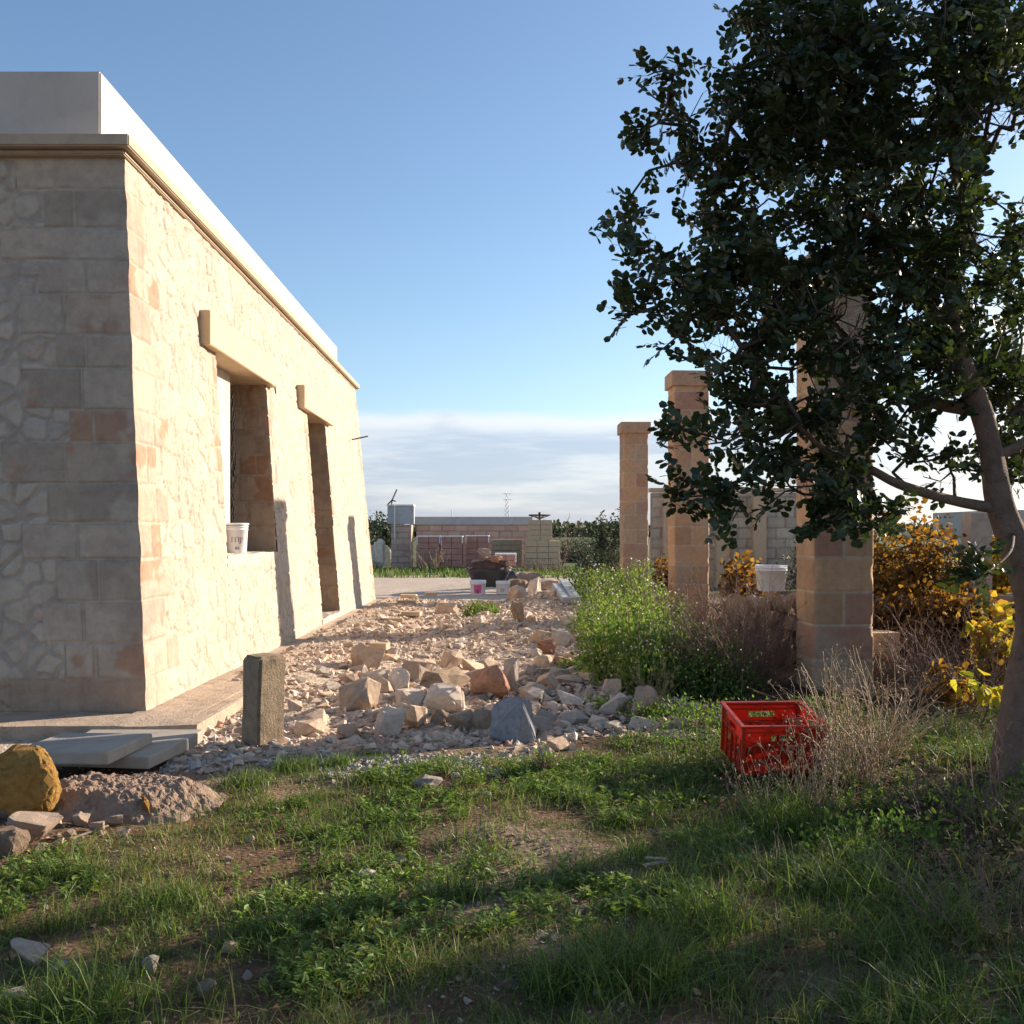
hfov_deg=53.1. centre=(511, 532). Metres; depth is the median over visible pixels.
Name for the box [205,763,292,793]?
grass tuft
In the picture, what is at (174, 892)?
grass tuft
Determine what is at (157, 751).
paving slab
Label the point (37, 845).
rock
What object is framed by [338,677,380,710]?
rock
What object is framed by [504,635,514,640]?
rubble stone
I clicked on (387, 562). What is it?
rock
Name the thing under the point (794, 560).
shrub
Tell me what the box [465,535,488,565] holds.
block stack
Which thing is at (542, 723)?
rubble stone
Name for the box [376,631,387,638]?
rubble stone
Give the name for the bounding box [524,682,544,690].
rubble stone
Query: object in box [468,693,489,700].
rubble stone
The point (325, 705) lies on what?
rubble stone
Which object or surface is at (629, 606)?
flowering bush
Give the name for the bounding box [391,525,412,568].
block pier
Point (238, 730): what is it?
rubble stone
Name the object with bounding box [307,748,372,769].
grass tuft
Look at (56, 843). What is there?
rock
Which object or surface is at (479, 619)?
rubble stone
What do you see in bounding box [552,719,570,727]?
rubble stone
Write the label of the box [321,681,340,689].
rubble stone
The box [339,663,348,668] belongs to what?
rubble stone
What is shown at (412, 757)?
crushed stone
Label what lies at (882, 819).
flowering bush
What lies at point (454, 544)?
block stack
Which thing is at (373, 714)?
rubble stone
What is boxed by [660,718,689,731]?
rubble stone
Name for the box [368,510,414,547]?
tree
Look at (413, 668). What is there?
rock
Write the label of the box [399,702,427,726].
rock
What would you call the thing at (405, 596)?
cut block
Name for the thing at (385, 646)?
cut block
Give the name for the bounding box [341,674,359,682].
rubble stone
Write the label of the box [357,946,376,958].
rock
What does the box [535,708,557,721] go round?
rubble stone
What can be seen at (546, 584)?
rock
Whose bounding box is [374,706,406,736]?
rock
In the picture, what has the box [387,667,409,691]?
rock
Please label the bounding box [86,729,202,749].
paving slab
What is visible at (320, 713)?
rubble stone
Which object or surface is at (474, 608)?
weeds
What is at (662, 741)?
weeds
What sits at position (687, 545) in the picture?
stone pillar
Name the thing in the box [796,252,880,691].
stone pillar
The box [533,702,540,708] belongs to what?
rubble stone
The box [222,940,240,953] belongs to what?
rock
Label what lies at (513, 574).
rock
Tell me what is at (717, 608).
dry bush
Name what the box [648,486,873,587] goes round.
enclosure wall
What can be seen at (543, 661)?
rock
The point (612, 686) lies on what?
rock
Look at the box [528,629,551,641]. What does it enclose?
rock
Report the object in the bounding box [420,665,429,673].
rubble stone
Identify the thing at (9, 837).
rock
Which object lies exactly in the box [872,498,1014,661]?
grape vine
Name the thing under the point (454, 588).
gravel road
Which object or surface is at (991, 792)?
dry bush
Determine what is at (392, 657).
rubble stone
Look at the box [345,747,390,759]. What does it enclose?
grass tuft
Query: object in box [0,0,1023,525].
sky
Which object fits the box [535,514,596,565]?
bare sapling
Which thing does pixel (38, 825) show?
rock
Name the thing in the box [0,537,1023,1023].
ground
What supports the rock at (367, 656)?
on the ground at (248, 857)
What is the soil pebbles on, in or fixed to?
on the ground at (248, 857)
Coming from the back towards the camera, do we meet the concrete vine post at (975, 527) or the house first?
the house
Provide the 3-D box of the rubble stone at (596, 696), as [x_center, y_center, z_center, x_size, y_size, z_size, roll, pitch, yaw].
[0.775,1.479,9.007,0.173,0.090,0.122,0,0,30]
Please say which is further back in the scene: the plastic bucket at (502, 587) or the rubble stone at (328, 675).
the plastic bucket at (502, 587)
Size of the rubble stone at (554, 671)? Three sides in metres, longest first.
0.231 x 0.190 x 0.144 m
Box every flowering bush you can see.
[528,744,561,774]
[554,654,587,670]
[563,596,730,698]
[565,576,703,642]
[568,556,667,611]
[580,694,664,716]
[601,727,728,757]
[618,692,907,736]
[632,610,773,700]
[777,760,1023,863]
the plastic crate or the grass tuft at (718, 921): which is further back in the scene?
the plastic crate
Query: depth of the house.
34.87 m
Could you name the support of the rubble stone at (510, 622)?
on the gravel
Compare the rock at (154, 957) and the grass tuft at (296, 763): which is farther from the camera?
the grass tuft at (296, 763)
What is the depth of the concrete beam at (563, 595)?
19.48 m
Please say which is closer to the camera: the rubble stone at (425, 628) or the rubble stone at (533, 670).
the rubble stone at (533, 670)
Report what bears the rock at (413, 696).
on the gravel
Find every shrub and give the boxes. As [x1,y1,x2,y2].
[539,532,608,548]
[548,540,593,556]
[551,564,618,588]
[558,507,619,579]
[560,542,617,561]
[571,535,618,552]
[573,540,619,566]
[776,510,960,589]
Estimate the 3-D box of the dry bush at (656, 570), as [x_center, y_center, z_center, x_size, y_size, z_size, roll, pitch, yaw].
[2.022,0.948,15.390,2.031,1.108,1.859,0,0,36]
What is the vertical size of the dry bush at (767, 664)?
1.225 m
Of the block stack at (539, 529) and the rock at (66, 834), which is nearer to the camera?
the rock at (66, 834)
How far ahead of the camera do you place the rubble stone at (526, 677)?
9.82 m
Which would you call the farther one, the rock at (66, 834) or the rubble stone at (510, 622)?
the rubble stone at (510, 622)
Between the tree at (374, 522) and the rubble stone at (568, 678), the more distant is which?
the tree at (374, 522)
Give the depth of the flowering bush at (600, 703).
8.57 m
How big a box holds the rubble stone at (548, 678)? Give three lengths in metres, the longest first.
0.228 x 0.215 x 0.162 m
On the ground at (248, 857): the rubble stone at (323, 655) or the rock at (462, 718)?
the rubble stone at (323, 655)
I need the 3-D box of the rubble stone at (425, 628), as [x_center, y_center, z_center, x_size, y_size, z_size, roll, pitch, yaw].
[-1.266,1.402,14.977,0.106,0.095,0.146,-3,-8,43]
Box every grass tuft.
[0,917,187,1023]
[104,866,233,918]
[187,896,329,970]
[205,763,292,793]
[250,748,328,775]
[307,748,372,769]
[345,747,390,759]
[391,862,510,908]
[481,918,653,1016]
[516,886,780,1021]
[552,773,632,801]
[624,857,797,950]
[703,774,858,846]
[752,823,998,934]
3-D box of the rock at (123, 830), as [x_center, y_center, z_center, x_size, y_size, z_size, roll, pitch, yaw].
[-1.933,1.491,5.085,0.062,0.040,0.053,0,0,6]
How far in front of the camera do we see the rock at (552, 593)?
19.81 m
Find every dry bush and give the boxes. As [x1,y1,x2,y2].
[577,562,712,627]
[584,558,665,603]
[610,658,682,703]
[622,567,816,691]
[646,550,797,670]
[843,613,1013,716]
[847,827,1023,958]
[869,721,1023,838]
[872,587,1010,683]
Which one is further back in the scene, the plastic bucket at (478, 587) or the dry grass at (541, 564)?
the dry grass at (541, 564)
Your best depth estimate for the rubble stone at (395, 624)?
15.07 m
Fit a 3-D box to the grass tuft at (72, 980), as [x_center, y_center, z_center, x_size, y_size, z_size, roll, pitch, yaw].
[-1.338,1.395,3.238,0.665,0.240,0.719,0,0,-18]
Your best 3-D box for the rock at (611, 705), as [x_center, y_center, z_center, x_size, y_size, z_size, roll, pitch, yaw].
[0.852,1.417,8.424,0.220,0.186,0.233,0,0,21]
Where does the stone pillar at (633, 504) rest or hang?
on the ground at (248, 857)
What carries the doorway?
in the stone building
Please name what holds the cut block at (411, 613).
on the ground at (248, 857)
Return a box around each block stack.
[416,536,440,565]
[441,536,463,565]
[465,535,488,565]
[492,540,522,566]
[495,553,515,565]
[525,541,559,569]
[528,520,551,539]
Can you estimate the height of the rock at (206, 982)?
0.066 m
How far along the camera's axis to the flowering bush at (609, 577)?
19.26 m
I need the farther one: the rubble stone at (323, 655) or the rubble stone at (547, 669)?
the rubble stone at (323, 655)
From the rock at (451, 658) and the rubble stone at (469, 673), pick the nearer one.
the rubble stone at (469, 673)
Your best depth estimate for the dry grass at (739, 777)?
5.50 m
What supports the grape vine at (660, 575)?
on the ground at (248, 857)
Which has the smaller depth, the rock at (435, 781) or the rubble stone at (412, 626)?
the rock at (435, 781)
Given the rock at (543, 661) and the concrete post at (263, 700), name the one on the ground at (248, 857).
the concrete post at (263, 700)
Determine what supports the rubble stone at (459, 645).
on the ground at (248, 857)
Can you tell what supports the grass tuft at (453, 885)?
on the ground at (248, 857)
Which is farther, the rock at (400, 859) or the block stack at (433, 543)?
the block stack at (433, 543)
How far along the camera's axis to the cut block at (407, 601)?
19.90 m
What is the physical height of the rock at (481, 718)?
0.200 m
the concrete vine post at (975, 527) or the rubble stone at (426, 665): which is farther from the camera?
the concrete vine post at (975, 527)
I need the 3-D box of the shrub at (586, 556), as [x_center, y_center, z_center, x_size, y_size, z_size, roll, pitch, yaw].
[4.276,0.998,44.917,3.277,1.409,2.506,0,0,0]
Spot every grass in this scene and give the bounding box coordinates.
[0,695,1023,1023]
[373,564,617,577]
[407,546,450,570]
[516,557,571,572]
[706,734,778,815]
[707,816,841,896]
[755,710,859,810]
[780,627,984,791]
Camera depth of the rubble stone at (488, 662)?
10.79 m
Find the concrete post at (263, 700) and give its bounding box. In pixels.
[241,653,285,746]
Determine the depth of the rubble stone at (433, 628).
14.80 m
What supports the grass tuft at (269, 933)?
on the ground at (248, 857)
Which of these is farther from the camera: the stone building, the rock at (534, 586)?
the rock at (534, 586)
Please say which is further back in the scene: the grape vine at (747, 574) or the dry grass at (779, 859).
the grape vine at (747, 574)
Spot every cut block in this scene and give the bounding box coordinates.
[369,642,389,652]
[385,618,402,623]
[397,600,415,603]
[400,594,416,598]
[401,611,422,615]
[424,592,436,595]
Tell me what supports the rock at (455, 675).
on the ground at (248, 857)
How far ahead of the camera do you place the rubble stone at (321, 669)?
10.22 m
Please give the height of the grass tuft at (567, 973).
0.211 m
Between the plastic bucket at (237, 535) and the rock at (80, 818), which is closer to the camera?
the rock at (80, 818)
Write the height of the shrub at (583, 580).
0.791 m
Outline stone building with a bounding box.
[0,72,375,713]
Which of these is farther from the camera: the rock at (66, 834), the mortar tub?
the mortar tub
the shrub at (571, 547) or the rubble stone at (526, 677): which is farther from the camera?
the shrub at (571, 547)
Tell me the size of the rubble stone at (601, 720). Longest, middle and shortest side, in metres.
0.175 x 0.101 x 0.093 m
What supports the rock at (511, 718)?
on the ground at (248, 857)
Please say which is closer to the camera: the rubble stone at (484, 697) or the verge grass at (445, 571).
the rubble stone at (484, 697)
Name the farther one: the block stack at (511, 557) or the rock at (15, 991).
the block stack at (511, 557)
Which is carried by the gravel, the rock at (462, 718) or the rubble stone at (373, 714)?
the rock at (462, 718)
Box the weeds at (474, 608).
[460,598,500,616]
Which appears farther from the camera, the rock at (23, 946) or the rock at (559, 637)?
the rock at (559, 637)
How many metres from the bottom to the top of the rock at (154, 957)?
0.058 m
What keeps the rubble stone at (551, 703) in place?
on the gravel
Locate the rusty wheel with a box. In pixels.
[529,512,550,519]
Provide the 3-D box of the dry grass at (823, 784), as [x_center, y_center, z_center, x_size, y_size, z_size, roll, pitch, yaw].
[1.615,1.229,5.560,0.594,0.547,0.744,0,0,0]
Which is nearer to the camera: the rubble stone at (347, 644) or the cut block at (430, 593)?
the rubble stone at (347, 644)
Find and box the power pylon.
[503,492,510,516]
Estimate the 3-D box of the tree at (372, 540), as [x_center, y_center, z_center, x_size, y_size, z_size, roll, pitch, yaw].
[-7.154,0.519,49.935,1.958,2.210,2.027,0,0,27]
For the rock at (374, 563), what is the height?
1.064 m
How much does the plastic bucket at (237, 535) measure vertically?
0.348 m
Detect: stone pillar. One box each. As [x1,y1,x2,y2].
[617,422,650,590]
[665,370,711,620]
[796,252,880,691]
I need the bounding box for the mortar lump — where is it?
[53,771,229,824]
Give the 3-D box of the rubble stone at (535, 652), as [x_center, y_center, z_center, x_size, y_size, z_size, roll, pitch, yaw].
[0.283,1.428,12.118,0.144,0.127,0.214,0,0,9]
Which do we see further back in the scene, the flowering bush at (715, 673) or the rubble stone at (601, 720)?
the flowering bush at (715, 673)
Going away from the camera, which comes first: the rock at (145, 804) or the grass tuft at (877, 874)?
the grass tuft at (877, 874)
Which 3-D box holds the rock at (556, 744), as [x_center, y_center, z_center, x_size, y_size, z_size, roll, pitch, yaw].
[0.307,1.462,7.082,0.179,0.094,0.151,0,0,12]
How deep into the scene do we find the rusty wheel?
40.80 m
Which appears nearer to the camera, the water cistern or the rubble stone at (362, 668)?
the rubble stone at (362, 668)
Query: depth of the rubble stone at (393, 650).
12.24 m
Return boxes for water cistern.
[387,489,415,538]
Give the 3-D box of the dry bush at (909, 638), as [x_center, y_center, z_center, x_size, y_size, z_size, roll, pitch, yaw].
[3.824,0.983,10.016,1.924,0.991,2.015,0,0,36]
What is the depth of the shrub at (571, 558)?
51.76 m
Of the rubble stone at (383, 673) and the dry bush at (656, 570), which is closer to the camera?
the rubble stone at (383, 673)
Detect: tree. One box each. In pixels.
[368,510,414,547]
[368,513,414,549]
[368,521,381,544]
[588,0,1023,782]
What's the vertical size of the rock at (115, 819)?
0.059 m
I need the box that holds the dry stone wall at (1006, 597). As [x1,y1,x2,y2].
[715,591,1014,668]
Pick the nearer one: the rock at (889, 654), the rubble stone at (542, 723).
the rubble stone at (542, 723)
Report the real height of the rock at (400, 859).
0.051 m
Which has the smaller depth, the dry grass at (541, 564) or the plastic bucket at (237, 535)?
the plastic bucket at (237, 535)
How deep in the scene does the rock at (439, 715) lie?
7.87 m
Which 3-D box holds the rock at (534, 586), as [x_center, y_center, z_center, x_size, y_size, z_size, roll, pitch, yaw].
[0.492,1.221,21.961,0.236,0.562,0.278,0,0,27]
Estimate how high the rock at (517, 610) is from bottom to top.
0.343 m
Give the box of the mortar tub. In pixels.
[466,548,513,586]
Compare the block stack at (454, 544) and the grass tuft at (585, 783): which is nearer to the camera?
the grass tuft at (585, 783)
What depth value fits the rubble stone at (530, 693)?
8.85 m
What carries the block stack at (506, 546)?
on the ground at (248, 857)
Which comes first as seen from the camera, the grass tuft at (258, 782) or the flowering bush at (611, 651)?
the grass tuft at (258, 782)
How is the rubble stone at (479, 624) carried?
on the gravel
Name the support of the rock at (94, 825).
on the ground at (248, 857)
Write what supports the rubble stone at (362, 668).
on the ground at (248, 857)
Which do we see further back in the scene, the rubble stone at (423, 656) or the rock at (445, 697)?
the rubble stone at (423, 656)
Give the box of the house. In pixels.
[933,510,1023,574]
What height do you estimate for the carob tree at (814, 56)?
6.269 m
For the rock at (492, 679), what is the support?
on the ground at (248, 857)
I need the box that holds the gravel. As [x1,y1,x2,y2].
[163,592,730,778]
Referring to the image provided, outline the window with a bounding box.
[199,310,277,566]
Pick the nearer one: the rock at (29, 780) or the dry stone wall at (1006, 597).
the rock at (29, 780)
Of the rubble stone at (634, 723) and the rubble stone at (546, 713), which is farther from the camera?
the rubble stone at (546, 713)
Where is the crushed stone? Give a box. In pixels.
[155,749,525,782]
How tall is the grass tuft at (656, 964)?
0.266 m
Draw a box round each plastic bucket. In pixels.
[226,523,248,553]
[470,580,485,594]
[495,581,509,593]
[754,565,790,591]
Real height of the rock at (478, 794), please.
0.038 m
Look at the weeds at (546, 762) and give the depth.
6.28 m
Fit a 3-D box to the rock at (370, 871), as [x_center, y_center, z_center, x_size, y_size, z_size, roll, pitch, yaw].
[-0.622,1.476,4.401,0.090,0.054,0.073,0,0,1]
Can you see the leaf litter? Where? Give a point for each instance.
(820, 952)
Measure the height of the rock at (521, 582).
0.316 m
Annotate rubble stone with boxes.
[233,725,241,735]
[287,699,302,710]
[294,718,325,735]
[296,675,307,682]
[305,708,327,724]
[315,702,329,708]
[316,666,328,673]
[316,691,332,696]
[318,653,328,657]
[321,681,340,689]
[322,672,333,677]
[337,673,350,678]
[337,724,360,737]
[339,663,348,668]
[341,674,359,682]
[343,642,352,647]
[349,664,367,671]
[360,669,387,679]
[369,711,378,717]
[376,614,385,619]
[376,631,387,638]
[383,654,399,661]
[385,620,398,627]
[387,648,397,653]
[407,623,418,628]
[409,658,432,669]
[417,653,428,658]
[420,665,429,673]
[421,625,429,630]
[425,659,435,664]
[429,627,439,630]
[443,624,455,628]
[453,642,463,648]
[462,659,484,670]
[465,669,478,678]
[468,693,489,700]
[473,616,483,622]
[474,621,483,627]
[476,657,498,667]
[504,620,516,624]
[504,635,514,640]
[518,637,528,643]
[518,675,530,681]
[519,687,543,700]
[523,627,531,632]
[524,611,531,618]
[524,664,540,675]
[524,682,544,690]
[527,615,536,621]
[530,648,541,657]
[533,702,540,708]
[533,715,552,733]
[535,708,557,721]
[536,672,558,686]
[540,667,550,672]
[547,701,556,706]
[549,666,570,675]
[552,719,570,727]
[555,675,583,683]
[557,690,584,704]
[561,709,588,725]
[562,651,573,657]
[567,665,579,672]
[580,672,595,680]
[584,688,597,696]
[585,702,598,709]
[588,714,607,724]
[591,695,607,702]
[605,720,625,730]
[628,716,658,729]
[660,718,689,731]
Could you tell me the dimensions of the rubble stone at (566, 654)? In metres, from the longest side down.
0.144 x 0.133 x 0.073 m
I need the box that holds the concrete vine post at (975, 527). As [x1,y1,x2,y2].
[961,513,991,592]
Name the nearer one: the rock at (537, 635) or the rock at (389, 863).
the rock at (389, 863)
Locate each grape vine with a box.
[638,550,667,601]
[693,549,791,613]
[797,658,988,711]
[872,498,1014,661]
[928,590,1014,686]
[934,521,1023,628]
[950,668,1002,725]
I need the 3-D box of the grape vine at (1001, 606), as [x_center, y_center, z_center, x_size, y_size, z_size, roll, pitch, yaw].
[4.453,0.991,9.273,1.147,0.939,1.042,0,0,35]
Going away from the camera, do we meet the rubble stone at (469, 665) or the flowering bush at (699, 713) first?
the flowering bush at (699, 713)
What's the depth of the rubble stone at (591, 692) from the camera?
9.18 m
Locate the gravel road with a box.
[374,575,610,600]
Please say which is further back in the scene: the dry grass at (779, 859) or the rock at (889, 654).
the rock at (889, 654)
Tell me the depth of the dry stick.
5.11 m
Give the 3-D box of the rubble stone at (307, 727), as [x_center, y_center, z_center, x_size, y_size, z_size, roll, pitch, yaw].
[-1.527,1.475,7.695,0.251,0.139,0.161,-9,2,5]
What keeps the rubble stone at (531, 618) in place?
on the ground at (248, 857)
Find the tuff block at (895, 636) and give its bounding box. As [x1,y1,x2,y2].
[873,630,899,653]
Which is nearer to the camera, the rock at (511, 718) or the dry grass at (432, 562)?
the rock at (511, 718)
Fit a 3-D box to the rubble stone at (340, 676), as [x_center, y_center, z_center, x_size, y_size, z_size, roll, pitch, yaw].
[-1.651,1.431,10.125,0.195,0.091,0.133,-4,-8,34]
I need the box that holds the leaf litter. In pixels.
[541,688,1023,1023]
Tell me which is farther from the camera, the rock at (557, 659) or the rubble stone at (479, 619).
the rubble stone at (479, 619)
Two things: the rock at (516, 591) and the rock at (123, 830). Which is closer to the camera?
the rock at (123, 830)
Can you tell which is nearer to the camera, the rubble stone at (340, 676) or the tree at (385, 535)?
the rubble stone at (340, 676)
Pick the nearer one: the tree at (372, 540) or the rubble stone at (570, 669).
the rubble stone at (570, 669)
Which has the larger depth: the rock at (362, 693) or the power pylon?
the power pylon
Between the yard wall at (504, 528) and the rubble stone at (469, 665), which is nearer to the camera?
the rubble stone at (469, 665)
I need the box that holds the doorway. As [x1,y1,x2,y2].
[266,385,340,624]
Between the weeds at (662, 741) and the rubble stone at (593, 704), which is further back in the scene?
the rubble stone at (593, 704)
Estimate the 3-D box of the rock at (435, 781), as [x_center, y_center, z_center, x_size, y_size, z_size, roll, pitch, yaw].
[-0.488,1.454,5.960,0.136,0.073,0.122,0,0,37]
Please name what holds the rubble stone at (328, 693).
on the ground at (248, 857)
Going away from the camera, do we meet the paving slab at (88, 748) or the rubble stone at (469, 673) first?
the paving slab at (88, 748)
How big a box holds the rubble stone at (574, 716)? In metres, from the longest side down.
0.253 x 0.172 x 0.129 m
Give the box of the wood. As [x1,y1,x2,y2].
[369,518,932,536]
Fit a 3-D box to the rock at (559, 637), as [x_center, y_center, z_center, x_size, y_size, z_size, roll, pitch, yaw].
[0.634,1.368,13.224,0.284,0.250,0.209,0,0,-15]
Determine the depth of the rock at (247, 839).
5.04 m
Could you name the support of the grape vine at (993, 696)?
on the ground at (248, 857)
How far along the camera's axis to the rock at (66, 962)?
3.45 m
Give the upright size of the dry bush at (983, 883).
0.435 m
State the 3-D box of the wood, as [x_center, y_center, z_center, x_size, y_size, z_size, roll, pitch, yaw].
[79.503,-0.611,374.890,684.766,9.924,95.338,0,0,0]
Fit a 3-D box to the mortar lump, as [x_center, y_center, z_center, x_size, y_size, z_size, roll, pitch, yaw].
[-2.139,1.438,5.660,1.098,0.184,0.777,0,0,0]
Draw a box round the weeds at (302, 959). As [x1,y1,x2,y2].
[0,719,1023,1023]
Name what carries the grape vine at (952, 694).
on the ground at (248, 857)
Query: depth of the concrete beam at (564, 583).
19.59 m
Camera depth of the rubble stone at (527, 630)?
14.36 m
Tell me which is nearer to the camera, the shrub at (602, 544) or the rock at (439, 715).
the rock at (439, 715)
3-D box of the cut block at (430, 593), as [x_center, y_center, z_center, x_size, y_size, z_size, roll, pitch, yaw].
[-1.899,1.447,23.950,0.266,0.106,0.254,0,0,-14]
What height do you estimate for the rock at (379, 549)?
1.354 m
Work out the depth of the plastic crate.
6.20 m
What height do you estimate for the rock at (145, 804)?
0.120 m
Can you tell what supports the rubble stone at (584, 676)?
on the ground at (248, 857)
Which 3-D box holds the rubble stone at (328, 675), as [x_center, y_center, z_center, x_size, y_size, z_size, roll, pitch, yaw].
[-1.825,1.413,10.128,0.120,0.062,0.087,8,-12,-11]
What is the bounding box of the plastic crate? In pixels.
[720,701,828,775]
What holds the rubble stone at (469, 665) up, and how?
on the gravel
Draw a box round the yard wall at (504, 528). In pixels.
[414,517,532,566]
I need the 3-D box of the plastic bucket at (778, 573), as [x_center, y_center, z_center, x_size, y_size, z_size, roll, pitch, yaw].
[2.720,0.475,10.750,0.343,0.270,0.343,0,0,0]
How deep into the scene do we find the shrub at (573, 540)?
89.85 m
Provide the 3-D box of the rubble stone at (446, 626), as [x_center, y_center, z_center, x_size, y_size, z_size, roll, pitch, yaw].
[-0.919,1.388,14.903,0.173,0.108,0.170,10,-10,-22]
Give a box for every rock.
[0,744,61,814]
[0,825,30,856]
[2,986,28,999]
[6,811,63,841]
[10,937,50,966]
[34,842,48,851]
[50,960,72,974]
[51,838,66,847]
[62,829,76,839]
[72,811,90,825]
[88,821,104,830]
[102,813,122,824]
[118,828,130,836]
[141,954,158,973]
[142,794,149,812]
[196,978,216,997]
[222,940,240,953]
[244,835,254,841]
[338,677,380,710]
[351,643,384,667]
[357,868,375,879]
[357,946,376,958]
[370,545,376,565]
[371,674,393,692]
[374,538,385,567]
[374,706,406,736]
[383,545,390,565]
[383,862,396,873]
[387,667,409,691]
[395,688,425,706]
[396,855,408,865]
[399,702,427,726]
[402,660,422,681]
[413,774,442,788]
[419,666,469,687]
[423,683,465,712]
[431,708,448,726]
[435,600,457,613]
[439,649,464,667]
[446,709,472,731]
[470,665,509,696]
[472,707,490,728]
[473,791,491,797]
[489,696,535,743]
[504,658,518,691]
[506,570,518,580]
[507,578,528,587]
[508,585,525,599]
[510,602,523,621]
[517,571,543,582]
[528,577,541,594]
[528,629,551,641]
[533,655,553,667]
[536,637,555,653]
[540,578,558,590]
[545,736,568,750]
[546,590,555,595]
[551,629,572,645]
[554,655,571,665]
[599,692,629,714]
[602,678,621,695]
[631,685,659,716]
[873,651,912,681]
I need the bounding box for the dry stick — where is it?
[72,825,108,838]
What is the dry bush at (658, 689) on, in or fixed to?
on the ground at (248, 857)
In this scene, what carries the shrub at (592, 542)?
on the ground at (248, 857)
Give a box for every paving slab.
[30,733,151,764]
[54,738,188,768]
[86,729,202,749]
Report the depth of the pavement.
7.91 m
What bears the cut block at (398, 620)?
on the ground at (248, 857)
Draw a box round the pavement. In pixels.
[0,599,381,739]
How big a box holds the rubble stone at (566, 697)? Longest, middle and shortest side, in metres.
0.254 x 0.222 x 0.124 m
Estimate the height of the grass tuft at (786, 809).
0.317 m
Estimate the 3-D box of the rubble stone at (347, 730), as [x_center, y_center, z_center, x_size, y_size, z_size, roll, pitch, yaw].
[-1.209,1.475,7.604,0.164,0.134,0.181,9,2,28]
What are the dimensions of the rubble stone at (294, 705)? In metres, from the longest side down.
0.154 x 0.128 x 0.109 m
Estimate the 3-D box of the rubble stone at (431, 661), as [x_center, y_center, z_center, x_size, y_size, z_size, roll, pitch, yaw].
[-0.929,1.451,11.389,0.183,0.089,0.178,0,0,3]
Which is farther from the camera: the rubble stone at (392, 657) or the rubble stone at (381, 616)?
the rubble stone at (381, 616)
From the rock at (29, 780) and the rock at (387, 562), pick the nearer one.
the rock at (29, 780)
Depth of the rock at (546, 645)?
12.35 m
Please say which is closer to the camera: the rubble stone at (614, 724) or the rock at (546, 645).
the rubble stone at (614, 724)
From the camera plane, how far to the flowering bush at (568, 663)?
10.87 m
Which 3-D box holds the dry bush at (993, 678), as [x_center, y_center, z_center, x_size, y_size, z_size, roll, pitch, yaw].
[3.848,1.078,8.725,1.879,0.835,1.862,0,0,0]
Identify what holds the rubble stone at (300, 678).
on the ground at (248, 857)
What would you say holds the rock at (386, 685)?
on the ground at (248, 857)
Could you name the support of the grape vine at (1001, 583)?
on the ground at (248, 857)
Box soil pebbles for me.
[0,750,1023,1023]
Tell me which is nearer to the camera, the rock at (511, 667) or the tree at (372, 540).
the rock at (511, 667)
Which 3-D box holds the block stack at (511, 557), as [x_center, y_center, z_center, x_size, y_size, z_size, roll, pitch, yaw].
[-0.224,0.943,35.998,0.758,0.449,1.005,0,0,0]
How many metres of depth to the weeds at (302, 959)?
4.35 m
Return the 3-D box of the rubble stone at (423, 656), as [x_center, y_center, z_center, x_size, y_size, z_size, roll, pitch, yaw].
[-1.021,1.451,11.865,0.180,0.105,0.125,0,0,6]
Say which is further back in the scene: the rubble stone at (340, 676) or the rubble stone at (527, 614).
the rubble stone at (527, 614)
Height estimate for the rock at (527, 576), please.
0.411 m
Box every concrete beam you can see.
[552,583,570,602]
[559,579,579,603]
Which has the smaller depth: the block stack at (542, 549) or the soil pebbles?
the soil pebbles
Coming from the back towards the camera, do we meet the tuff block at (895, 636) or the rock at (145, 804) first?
the tuff block at (895, 636)
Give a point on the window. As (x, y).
(244, 370)

